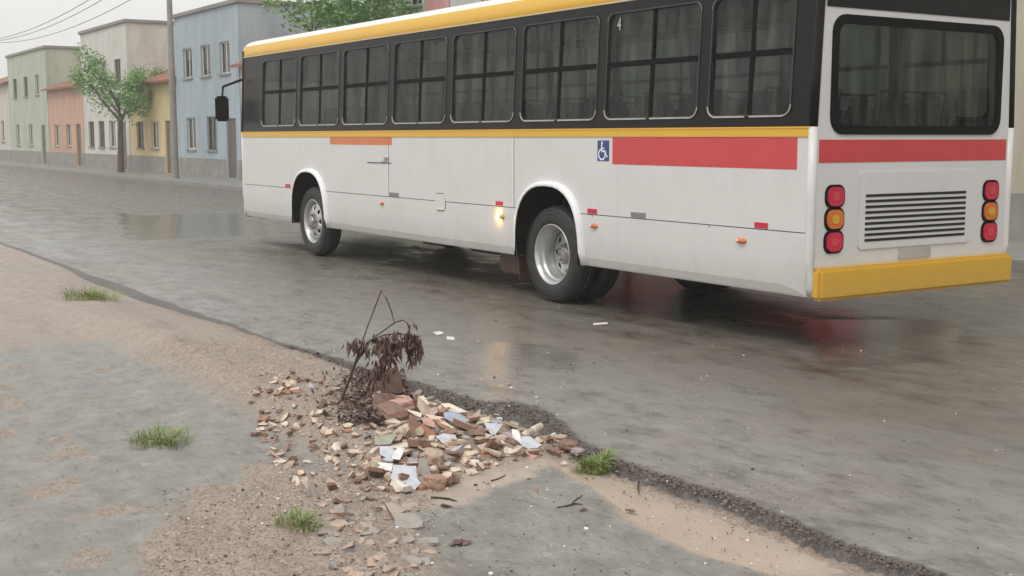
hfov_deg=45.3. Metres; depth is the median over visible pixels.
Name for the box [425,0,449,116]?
house
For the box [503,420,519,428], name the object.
tile chip
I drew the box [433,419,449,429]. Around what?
tile shard
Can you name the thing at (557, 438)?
earth clod
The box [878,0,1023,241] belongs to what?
house
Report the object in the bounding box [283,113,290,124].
window
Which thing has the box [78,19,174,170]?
house
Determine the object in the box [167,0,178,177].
utility pole
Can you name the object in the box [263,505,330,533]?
grass tuft
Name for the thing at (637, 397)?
road grit
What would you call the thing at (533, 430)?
clay pipe
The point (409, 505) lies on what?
mud fragment
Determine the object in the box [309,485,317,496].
tile chip
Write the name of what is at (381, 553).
mud fragment
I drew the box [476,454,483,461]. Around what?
tile chip
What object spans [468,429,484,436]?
tile chip
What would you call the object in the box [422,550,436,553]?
stone strip
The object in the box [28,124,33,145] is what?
window
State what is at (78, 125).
door
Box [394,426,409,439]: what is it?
tile chip
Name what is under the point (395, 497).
mud fragment
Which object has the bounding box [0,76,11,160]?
house
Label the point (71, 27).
overhead cable
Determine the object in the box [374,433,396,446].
tile shard
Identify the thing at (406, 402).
brick lump
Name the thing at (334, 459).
tile chip
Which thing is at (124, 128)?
door
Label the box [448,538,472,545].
crumpled leaf
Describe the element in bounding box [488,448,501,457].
tile chip
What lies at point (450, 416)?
tile shard
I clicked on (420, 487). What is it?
stone
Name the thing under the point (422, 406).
tile chip
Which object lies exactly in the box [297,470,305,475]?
tile chip
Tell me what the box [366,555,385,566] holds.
mud fragment
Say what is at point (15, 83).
window
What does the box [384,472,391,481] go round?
tile chip
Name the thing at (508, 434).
tile shard
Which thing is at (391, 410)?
chunk
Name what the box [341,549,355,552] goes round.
mud fragment
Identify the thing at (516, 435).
tile shard
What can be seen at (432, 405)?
tile chip
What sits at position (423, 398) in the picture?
tile shard
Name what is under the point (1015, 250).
pavement
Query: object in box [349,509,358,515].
mud fragment
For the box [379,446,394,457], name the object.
tile shard
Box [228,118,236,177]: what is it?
door
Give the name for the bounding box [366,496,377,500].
mud fragment
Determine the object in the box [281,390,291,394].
tile chip
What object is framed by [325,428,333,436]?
tile chip
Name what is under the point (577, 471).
grass tuft
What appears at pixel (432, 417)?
tile shard
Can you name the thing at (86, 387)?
pavement
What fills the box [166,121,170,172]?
door
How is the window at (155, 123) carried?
in the house at (150, 141)
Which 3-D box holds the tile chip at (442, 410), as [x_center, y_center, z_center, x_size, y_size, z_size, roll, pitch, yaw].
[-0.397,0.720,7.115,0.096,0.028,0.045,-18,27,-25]
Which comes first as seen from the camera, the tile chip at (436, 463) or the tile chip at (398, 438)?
the tile chip at (436, 463)
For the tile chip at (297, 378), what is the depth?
8.16 m
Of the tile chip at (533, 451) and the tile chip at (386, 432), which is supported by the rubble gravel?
the tile chip at (386, 432)
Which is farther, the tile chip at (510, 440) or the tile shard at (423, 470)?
the tile chip at (510, 440)
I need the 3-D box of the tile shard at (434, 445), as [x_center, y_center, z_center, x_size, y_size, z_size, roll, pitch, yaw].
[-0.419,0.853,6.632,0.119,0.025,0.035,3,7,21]
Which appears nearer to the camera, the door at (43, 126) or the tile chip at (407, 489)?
the tile chip at (407, 489)
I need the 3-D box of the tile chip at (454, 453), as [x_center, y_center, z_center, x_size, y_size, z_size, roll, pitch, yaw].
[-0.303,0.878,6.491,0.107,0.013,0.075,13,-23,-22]
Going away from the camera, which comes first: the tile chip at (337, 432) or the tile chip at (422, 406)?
the tile chip at (337, 432)
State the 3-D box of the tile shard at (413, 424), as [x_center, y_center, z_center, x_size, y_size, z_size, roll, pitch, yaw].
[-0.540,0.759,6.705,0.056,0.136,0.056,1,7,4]
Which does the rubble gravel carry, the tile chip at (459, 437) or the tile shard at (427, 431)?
the tile chip at (459, 437)
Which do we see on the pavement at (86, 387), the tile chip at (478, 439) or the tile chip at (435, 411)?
the tile chip at (478, 439)
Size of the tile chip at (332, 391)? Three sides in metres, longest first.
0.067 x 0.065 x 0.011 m
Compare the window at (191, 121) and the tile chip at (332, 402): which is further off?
the window at (191, 121)
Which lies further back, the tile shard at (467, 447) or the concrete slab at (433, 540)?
the tile shard at (467, 447)
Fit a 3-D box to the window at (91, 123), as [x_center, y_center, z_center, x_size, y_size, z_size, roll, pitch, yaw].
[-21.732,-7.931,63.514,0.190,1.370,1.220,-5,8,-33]
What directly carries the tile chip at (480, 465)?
on the pavement at (86, 387)
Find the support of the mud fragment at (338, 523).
on the pavement at (86, 387)
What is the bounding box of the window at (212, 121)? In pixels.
[206,117,217,151]
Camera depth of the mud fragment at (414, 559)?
4.98 m
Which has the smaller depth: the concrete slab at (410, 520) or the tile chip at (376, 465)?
the concrete slab at (410, 520)
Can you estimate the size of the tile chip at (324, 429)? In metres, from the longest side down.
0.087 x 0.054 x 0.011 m
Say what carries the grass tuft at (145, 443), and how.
on the pavement at (86, 387)
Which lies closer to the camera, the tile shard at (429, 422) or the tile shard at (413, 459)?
the tile shard at (413, 459)
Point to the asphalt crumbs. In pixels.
(793, 526)
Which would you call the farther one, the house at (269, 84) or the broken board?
the house at (269, 84)
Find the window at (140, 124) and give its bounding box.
[136,122,144,149]
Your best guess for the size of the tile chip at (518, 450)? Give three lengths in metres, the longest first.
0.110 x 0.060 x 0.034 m
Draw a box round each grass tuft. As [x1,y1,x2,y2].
[53,283,132,301]
[119,421,197,449]
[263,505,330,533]
[565,447,623,474]
[567,465,588,473]
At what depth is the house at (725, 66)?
23.68 m
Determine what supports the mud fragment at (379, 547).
on the pavement at (86, 387)
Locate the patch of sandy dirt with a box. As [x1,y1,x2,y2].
[557,461,843,575]
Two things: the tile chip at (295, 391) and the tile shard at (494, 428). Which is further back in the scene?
the tile chip at (295, 391)
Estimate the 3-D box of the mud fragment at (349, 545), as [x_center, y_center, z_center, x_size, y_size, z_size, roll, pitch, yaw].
[-0.690,1.078,5.127,0.075,0.008,0.097,-21,4,-15]
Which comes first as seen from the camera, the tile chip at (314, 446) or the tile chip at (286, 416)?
the tile chip at (314, 446)
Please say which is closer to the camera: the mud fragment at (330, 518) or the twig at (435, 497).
the mud fragment at (330, 518)
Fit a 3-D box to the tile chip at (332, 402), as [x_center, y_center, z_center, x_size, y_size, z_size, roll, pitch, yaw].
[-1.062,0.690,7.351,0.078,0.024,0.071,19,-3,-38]
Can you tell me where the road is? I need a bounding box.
[0,167,1023,575]
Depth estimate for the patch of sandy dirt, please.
5.50 m
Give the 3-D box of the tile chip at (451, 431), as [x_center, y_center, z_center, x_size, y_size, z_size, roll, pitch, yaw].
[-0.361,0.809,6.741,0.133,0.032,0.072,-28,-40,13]
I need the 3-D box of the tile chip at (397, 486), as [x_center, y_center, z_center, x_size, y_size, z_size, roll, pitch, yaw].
[-0.541,0.991,6.093,0.110,0.016,0.081,4,39,-5]
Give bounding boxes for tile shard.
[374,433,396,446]
[378,462,392,470]
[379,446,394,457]
[391,448,404,460]
[391,465,420,490]
[406,410,421,417]
[406,457,417,461]
[409,414,417,437]
[415,426,423,435]
[417,421,435,437]
[418,458,430,476]
[419,395,430,404]
[422,418,434,428]
[424,414,453,428]
[430,443,443,448]
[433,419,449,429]
[436,433,456,444]
[441,403,467,413]
[442,440,457,448]
[444,411,468,422]
[448,467,460,471]
[462,450,478,456]
[464,444,470,449]
[468,459,478,464]
[470,410,480,416]
[476,416,489,425]
[477,442,486,447]
[484,422,502,435]
[484,433,494,440]
[501,432,512,438]
[502,447,512,453]
[512,429,520,444]
[521,436,541,448]
[527,454,538,458]
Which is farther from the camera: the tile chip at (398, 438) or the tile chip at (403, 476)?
the tile chip at (398, 438)
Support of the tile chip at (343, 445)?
on the pavement at (86, 387)
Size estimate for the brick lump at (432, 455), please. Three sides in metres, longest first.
0.112 x 0.108 x 0.084 m
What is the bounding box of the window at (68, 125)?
[65,124,71,147]
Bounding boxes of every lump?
[368,366,402,397]
[373,392,403,412]
[389,395,415,413]
[422,474,447,490]
[423,447,444,465]
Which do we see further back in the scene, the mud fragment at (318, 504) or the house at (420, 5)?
the house at (420, 5)
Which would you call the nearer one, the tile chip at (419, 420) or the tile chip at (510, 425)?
the tile chip at (419, 420)
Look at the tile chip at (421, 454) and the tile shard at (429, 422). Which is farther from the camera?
the tile shard at (429, 422)
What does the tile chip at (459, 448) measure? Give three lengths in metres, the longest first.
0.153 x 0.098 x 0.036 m
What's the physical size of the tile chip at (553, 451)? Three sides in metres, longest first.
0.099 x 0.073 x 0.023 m
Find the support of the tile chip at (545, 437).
on the pavement at (86, 387)
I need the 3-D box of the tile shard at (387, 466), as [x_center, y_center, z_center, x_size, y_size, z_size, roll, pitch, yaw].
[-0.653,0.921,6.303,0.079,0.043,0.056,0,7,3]
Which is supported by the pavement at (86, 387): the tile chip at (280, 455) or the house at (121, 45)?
the tile chip at (280, 455)
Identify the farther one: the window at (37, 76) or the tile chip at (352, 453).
the window at (37, 76)
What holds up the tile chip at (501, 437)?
on the rubble gravel
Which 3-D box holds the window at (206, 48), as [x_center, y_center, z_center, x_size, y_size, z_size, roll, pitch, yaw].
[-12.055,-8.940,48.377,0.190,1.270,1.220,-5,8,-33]
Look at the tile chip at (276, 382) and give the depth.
8.02 m
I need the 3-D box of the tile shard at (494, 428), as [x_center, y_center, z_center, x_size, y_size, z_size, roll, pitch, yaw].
[-0.106,0.799,6.918,0.110,0.069,0.070,0,7,3]
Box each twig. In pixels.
[431,496,456,500]
[557,503,582,507]
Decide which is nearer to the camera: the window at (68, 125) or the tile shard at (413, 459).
the tile shard at (413, 459)
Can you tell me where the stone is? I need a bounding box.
[417,484,425,490]
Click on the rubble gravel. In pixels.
(417, 438)
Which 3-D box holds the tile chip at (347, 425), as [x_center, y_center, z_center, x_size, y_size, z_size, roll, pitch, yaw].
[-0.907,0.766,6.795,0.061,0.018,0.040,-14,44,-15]
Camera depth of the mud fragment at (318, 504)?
5.71 m
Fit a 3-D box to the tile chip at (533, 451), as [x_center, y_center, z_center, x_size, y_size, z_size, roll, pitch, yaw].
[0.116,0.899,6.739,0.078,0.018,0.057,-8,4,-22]
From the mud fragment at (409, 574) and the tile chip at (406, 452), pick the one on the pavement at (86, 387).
the mud fragment at (409, 574)
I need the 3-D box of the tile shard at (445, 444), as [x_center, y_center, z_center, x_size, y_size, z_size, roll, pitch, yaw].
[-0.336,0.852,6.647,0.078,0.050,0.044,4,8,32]
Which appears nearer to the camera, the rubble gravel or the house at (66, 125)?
the rubble gravel
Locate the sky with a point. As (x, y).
(16, 16)
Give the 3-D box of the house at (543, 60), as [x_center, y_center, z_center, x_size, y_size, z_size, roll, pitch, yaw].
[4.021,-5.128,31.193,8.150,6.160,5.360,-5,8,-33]
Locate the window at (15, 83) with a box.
[13,79,17,98]
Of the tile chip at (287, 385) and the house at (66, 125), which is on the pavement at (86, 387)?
the tile chip at (287, 385)
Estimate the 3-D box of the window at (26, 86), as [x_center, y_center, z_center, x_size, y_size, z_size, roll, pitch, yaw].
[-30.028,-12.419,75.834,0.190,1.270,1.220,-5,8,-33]
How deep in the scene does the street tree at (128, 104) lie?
54.20 m
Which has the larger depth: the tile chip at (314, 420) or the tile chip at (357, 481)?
the tile chip at (314, 420)
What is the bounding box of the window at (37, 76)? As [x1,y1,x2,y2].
[34,74,39,95]
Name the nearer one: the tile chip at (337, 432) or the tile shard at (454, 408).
the tile chip at (337, 432)
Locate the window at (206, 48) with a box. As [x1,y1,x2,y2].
[199,45,210,77]
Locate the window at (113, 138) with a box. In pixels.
[108,121,115,148]
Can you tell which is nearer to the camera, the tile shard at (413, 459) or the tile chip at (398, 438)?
the tile shard at (413, 459)
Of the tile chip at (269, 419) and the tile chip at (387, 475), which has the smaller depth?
the tile chip at (387, 475)
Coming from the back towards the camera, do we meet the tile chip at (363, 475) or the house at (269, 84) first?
the house at (269, 84)
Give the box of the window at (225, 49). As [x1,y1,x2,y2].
[218,41,230,75]
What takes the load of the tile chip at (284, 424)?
on the pavement at (86, 387)
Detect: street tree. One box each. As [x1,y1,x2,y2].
[67,42,164,171]
[260,0,422,106]
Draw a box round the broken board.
[385,503,405,520]
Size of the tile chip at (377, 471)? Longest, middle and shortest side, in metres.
0.169 x 0.105 x 0.021 m
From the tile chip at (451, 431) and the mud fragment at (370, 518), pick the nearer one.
the mud fragment at (370, 518)
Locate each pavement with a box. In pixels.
[0,160,1023,270]
[0,237,884,575]
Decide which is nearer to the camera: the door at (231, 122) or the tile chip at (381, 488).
the tile chip at (381, 488)
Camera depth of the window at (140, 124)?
56.52 m
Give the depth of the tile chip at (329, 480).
6.11 m
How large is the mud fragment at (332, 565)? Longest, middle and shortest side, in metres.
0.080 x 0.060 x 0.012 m
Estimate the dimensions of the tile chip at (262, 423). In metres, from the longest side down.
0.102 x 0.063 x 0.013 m
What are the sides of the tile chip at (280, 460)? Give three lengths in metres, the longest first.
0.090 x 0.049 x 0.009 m
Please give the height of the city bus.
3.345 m
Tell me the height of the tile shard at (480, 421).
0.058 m
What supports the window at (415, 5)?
in the house at (420, 5)
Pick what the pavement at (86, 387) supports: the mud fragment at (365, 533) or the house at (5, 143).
the mud fragment at (365, 533)
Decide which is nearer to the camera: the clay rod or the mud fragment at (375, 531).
the mud fragment at (375, 531)
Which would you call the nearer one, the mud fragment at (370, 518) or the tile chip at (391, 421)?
the mud fragment at (370, 518)
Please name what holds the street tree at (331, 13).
on the pavement at (1015, 250)
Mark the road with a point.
(184, 249)
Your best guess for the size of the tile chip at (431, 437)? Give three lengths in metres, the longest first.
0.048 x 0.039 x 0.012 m
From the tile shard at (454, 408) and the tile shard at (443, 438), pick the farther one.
the tile shard at (454, 408)
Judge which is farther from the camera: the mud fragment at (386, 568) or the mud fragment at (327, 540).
the mud fragment at (327, 540)
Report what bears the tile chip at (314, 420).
on the rubble gravel
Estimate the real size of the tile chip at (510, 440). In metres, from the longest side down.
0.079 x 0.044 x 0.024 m
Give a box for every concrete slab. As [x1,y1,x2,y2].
[394,513,422,529]
[417,537,438,544]
[418,557,429,566]
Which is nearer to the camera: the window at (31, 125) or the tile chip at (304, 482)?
the tile chip at (304, 482)
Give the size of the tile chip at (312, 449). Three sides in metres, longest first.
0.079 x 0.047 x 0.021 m
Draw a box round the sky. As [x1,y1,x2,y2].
[0,0,319,78]
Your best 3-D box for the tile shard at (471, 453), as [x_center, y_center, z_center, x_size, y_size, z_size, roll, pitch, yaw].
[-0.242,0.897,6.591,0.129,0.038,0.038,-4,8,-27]
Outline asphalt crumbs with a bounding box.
[281,344,947,575]
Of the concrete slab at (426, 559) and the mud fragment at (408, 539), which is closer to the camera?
the concrete slab at (426, 559)
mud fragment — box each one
[312,551,331,555]
[314,501,328,505]
[317,531,326,534]
[321,537,342,544]
[325,517,337,523]
[329,509,339,513]
[329,560,338,569]
[330,520,349,526]
[332,498,341,503]
[333,503,344,512]
[333,512,353,516]
[340,541,354,548]
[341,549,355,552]
[342,567,352,572]
[343,516,355,520]
[346,570,364,575]
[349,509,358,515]
[357,537,365,542]
[359,521,372,527]
[359,531,372,535]
[363,517,376,520]
[364,539,374,544]
[364,572,374,575]
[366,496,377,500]
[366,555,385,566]
[368,529,379,534]
[375,551,387,555]
[376,544,386,552]
[382,565,398,574]
[384,567,395,573]
[387,538,397,543]
[388,495,400,500]
[401,502,418,508]
[401,535,414,542]
[404,572,414,575]
[405,555,421,564]
[408,562,417,568]
[411,548,419,552]
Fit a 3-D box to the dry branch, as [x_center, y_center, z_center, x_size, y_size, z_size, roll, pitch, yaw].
[-0.776,0.344,7.388,0.516,0.664,0.242,0,7,-3]
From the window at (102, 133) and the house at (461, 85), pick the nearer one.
the house at (461, 85)
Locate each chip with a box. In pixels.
[255,426,264,430]
[258,420,268,425]
[264,418,276,421]
[268,421,277,426]
[269,380,278,384]
[270,458,286,462]
[271,453,284,457]
[280,412,290,421]
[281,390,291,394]
[281,421,287,427]
[282,380,291,388]
[283,460,294,468]
[285,443,290,451]
[286,456,297,461]
[290,389,302,392]
[292,475,300,486]
[293,374,303,381]
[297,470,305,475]
[299,476,309,487]
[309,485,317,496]
[310,442,319,449]
[310,443,320,451]
[311,417,317,423]
[314,410,322,415]
[318,398,326,408]
[320,425,328,434]
[324,455,331,460]
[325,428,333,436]
[326,389,335,394]
[326,478,337,484]
[327,482,337,489]
[329,399,339,405]
[331,442,340,450]
[331,456,338,462]
[334,428,342,435]
[340,442,347,448]
[341,428,351,432]
[342,423,353,428]
[346,479,361,483]
[348,449,356,456]
[348,472,354,477]
[353,471,367,479]
[357,464,365,471]
[363,461,379,470]
[368,466,387,474]
[369,446,379,454]
[369,455,381,476]
[375,430,381,436]
[377,486,384,491]
[381,430,392,434]
[382,457,393,462]
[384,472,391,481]
[385,419,399,424]
[390,442,407,449]
[392,480,413,492]
[393,434,402,442]
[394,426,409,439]
[396,424,409,434]
[396,456,407,464]
[398,473,409,479]
[401,461,418,465]
[403,449,411,455]
[403,486,411,492]
[407,439,430,447]
[409,451,419,457]
[415,389,423,395]
[415,395,429,416]
[417,417,427,423]
[419,449,426,456]
[425,407,440,415]
[426,396,435,401]
[428,402,436,407]
[428,435,434,440]
[428,467,450,473]
[432,460,442,465]
[437,427,455,435]
[437,465,450,468]
[439,407,449,415]
[442,472,454,484]
[443,471,462,475]
[445,451,461,456]
[448,440,466,445]
[451,458,461,462]
[452,418,477,429]
[453,444,464,452]
[456,435,466,438]
[459,458,467,463]
[464,469,477,474]
[468,416,479,420]
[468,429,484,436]
[474,436,484,442]
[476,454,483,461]
[476,462,484,469]
[479,452,496,457]
[481,447,488,453]
[483,438,499,449]
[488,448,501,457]
[495,434,506,439]
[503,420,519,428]
[506,437,515,443]
[513,445,525,455]
[527,449,539,453]
[534,437,543,443]
[539,435,550,439]
[545,446,560,456]
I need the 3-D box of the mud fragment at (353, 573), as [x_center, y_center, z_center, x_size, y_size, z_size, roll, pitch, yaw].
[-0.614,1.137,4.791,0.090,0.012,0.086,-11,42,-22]
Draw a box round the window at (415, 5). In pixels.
[407,0,422,8]
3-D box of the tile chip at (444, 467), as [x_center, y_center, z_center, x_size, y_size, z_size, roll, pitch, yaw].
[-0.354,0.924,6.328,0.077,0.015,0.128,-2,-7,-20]
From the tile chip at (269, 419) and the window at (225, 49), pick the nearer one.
the tile chip at (269, 419)
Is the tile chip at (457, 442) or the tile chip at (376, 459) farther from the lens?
the tile chip at (457, 442)
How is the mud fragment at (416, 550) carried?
on the pavement at (86, 387)
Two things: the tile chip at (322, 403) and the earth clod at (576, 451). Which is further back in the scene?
the tile chip at (322, 403)
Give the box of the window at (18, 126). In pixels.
[16,124,20,145]
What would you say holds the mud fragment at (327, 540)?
on the pavement at (86, 387)
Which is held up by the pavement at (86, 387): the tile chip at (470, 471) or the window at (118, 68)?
the tile chip at (470, 471)
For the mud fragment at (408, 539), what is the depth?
5.32 m
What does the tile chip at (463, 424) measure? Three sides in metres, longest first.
0.146 x 0.107 x 0.033 m
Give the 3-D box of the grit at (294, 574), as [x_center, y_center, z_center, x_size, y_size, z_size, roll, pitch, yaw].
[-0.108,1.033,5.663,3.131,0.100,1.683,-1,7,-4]
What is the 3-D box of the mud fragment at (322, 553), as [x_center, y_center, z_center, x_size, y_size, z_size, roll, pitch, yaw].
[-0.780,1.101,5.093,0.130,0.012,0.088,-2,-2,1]
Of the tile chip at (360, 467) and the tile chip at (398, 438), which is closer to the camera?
the tile chip at (360, 467)
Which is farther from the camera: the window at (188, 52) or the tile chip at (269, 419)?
the window at (188, 52)
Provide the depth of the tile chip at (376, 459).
6.33 m
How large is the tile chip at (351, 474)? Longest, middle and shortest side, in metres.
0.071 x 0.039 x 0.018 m
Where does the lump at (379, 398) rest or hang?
on the pavement at (86, 387)
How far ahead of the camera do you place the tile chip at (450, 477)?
6.18 m
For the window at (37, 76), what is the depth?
73.43 m
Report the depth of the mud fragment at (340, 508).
5.67 m
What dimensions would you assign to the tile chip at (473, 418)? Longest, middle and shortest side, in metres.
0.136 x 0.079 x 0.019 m
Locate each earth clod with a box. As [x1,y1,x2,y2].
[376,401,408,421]
[551,434,566,443]
[558,439,578,450]
[570,447,585,455]
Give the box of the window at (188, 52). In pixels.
[182,48,192,79]
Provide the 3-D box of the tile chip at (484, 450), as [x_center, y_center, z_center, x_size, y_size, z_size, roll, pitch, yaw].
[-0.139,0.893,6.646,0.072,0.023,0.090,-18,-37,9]
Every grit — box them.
[159,469,799,575]
[161,271,1021,575]
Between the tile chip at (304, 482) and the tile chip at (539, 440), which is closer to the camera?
the tile chip at (304, 482)
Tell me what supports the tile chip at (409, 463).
on the pavement at (86, 387)
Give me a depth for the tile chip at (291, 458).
6.34 m
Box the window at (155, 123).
[150,121,158,149]
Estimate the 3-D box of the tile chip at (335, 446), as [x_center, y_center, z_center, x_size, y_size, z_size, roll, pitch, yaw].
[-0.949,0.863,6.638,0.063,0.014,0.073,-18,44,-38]
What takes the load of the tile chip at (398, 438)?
on the pavement at (86, 387)
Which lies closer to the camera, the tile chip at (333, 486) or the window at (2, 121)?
the tile chip at (333, 486)
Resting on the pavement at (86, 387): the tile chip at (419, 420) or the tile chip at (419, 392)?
the tile chip at (419, 392)
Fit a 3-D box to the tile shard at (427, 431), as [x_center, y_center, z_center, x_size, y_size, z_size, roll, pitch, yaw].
[-0.481,0.772,6.730,0.129,0.102,0.037,2,7,14]
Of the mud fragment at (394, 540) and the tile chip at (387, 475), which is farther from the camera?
the tile chip at (387, 475)
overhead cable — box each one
[0,0,87,38]
[0,0,100,40]
[0,0,129,42]
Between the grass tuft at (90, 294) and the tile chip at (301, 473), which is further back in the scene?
the grass tuft at (90, 294)
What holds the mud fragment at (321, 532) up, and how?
on the pavement at (86, 387)
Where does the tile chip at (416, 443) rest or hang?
on the pavement at (86, 387)
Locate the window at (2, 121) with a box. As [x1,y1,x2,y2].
[1,121,4,142]
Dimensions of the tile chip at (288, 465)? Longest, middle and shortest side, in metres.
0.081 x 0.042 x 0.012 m
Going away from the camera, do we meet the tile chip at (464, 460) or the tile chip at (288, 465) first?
the tile chip at (288, 465)
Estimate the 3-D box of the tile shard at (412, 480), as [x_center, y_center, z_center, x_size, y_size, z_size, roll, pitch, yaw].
[-0.532,0.956,6.152,0.153,0.108,0.144,0,7,0]
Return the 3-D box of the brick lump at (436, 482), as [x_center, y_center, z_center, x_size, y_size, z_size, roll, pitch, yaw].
[-0.386,0.975,6.157,0.113,0.080,0.101,5,9,28]
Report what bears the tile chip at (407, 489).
on the pavement at (86, 387)
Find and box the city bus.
[215,0,1016,302]
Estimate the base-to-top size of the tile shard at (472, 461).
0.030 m
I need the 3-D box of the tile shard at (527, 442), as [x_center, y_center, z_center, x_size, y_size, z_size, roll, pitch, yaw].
[0.108,0.865,6.833,0.116,0.062,0.081,0,7,3]
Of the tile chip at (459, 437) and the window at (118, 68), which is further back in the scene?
the window at (118, 68)
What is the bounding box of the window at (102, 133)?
[98,121,105,148]
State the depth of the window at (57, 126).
70.08 m
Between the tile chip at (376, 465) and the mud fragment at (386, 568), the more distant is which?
the tile chip at (376, 465)
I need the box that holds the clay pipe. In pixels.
[521,423,543,436]
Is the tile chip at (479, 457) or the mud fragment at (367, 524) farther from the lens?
the tile chip at (479, 457)
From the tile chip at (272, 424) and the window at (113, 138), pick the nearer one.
the tile chip at (272, 424)
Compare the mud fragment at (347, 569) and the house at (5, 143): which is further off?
the house at (5, 143)
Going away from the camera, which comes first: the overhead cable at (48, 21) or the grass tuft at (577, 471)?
the grass tuft at (577, 471)
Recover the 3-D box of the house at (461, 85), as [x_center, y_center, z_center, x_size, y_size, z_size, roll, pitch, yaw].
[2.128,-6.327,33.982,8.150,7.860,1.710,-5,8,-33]
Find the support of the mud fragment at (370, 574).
on the pavement at (86, 387)
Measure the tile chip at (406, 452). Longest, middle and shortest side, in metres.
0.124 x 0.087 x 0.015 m
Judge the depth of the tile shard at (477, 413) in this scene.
7.02 m
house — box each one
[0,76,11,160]
[5,45,80,163]
[40,78,84,166]
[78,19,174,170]
[121,69,177,173]
[173,0,322,178]
[229,61,321,124]
[323,0,425,116]
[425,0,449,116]
[450,0,482,115]
[483,0,610,110]
[622,24,878,118]
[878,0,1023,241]
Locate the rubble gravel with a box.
[255,368,573,500]
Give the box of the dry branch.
[341,291,425,400]
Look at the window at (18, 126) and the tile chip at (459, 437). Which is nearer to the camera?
the tile chip at (459, 437)
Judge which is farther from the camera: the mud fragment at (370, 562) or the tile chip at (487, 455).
the tile chip at (487, 455)
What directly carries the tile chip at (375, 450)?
on the pavement at (86, 387)
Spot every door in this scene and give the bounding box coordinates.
[42,125,46,163]
[77,124,81,165]
[123,122,126,169]
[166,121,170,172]
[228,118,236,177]
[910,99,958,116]
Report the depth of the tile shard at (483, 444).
6.73 m
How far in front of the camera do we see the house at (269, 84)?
42.16 m
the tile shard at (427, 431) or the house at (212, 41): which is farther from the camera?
the house at (212, 41)
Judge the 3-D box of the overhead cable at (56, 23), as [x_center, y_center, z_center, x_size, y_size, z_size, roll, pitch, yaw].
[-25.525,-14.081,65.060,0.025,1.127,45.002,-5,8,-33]
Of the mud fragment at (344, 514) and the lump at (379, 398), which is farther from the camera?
the lump at (379, 398)
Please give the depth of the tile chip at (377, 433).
6.59 m
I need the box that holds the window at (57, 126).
[54,125,59,146]
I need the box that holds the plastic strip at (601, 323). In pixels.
[593,322,607,324]
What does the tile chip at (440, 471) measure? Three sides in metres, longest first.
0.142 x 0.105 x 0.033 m
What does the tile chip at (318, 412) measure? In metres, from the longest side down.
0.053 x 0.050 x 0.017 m
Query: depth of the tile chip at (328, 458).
6.54 m
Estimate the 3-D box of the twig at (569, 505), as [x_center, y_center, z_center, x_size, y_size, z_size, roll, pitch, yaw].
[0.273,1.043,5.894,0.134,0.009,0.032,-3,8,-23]
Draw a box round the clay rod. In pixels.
[387,420,408,428]
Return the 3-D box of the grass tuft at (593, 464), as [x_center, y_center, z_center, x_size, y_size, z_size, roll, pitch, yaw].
[0.423,0.917,6.536,0.335,0.134,0.326,7,10,44]
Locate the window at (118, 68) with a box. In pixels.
[116,59,120,84]
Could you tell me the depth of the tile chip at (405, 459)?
6.37 m
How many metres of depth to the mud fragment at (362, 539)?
5.23 m
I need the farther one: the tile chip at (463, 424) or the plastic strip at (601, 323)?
the plastic strip at (601, 323)
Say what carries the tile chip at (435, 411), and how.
on the rubble gravel
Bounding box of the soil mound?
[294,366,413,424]
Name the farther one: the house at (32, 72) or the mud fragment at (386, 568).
the house at (32, 72)
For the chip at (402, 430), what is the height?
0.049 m
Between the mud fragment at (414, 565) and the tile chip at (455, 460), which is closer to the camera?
the mud fragment at (414, 565)
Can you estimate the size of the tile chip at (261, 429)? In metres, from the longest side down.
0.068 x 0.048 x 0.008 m
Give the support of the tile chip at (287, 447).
on the pavement at (86, 387)
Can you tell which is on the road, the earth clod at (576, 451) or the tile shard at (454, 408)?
the earth clod at (576, 451)
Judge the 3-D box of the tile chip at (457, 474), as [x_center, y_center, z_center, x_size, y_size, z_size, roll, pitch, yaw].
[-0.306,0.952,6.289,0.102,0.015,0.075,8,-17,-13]
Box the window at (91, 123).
[88,121,94,147]
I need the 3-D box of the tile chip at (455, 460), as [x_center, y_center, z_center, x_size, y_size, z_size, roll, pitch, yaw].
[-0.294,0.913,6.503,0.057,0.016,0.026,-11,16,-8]
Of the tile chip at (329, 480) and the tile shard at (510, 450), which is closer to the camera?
the tile chip at (329, 480)
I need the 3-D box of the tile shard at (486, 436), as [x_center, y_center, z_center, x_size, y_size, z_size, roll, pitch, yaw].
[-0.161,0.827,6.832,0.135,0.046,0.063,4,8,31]
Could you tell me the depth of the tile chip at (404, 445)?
6.51 m
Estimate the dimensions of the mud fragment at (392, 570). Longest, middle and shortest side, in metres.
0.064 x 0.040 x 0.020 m
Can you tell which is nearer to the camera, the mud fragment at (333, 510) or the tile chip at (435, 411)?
the mud fragment at (333, 510)
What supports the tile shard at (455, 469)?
on the pavement at (86, 387)
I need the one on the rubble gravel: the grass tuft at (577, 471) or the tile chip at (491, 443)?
the tile chip at (491, 443)
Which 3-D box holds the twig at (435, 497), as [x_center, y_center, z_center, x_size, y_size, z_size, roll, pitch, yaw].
[-0.330,1.028,5.991,0.139,0.014,0.030,3,7,20]
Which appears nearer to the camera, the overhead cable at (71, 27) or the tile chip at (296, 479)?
the tile chip at (296, 479)
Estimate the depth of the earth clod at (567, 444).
6.87 m
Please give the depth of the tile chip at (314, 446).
6.70 m
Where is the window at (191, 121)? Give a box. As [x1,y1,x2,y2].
[185,117,196,150]
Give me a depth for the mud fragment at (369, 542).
5.21 m
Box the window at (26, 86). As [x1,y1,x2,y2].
[23,77,27,97]

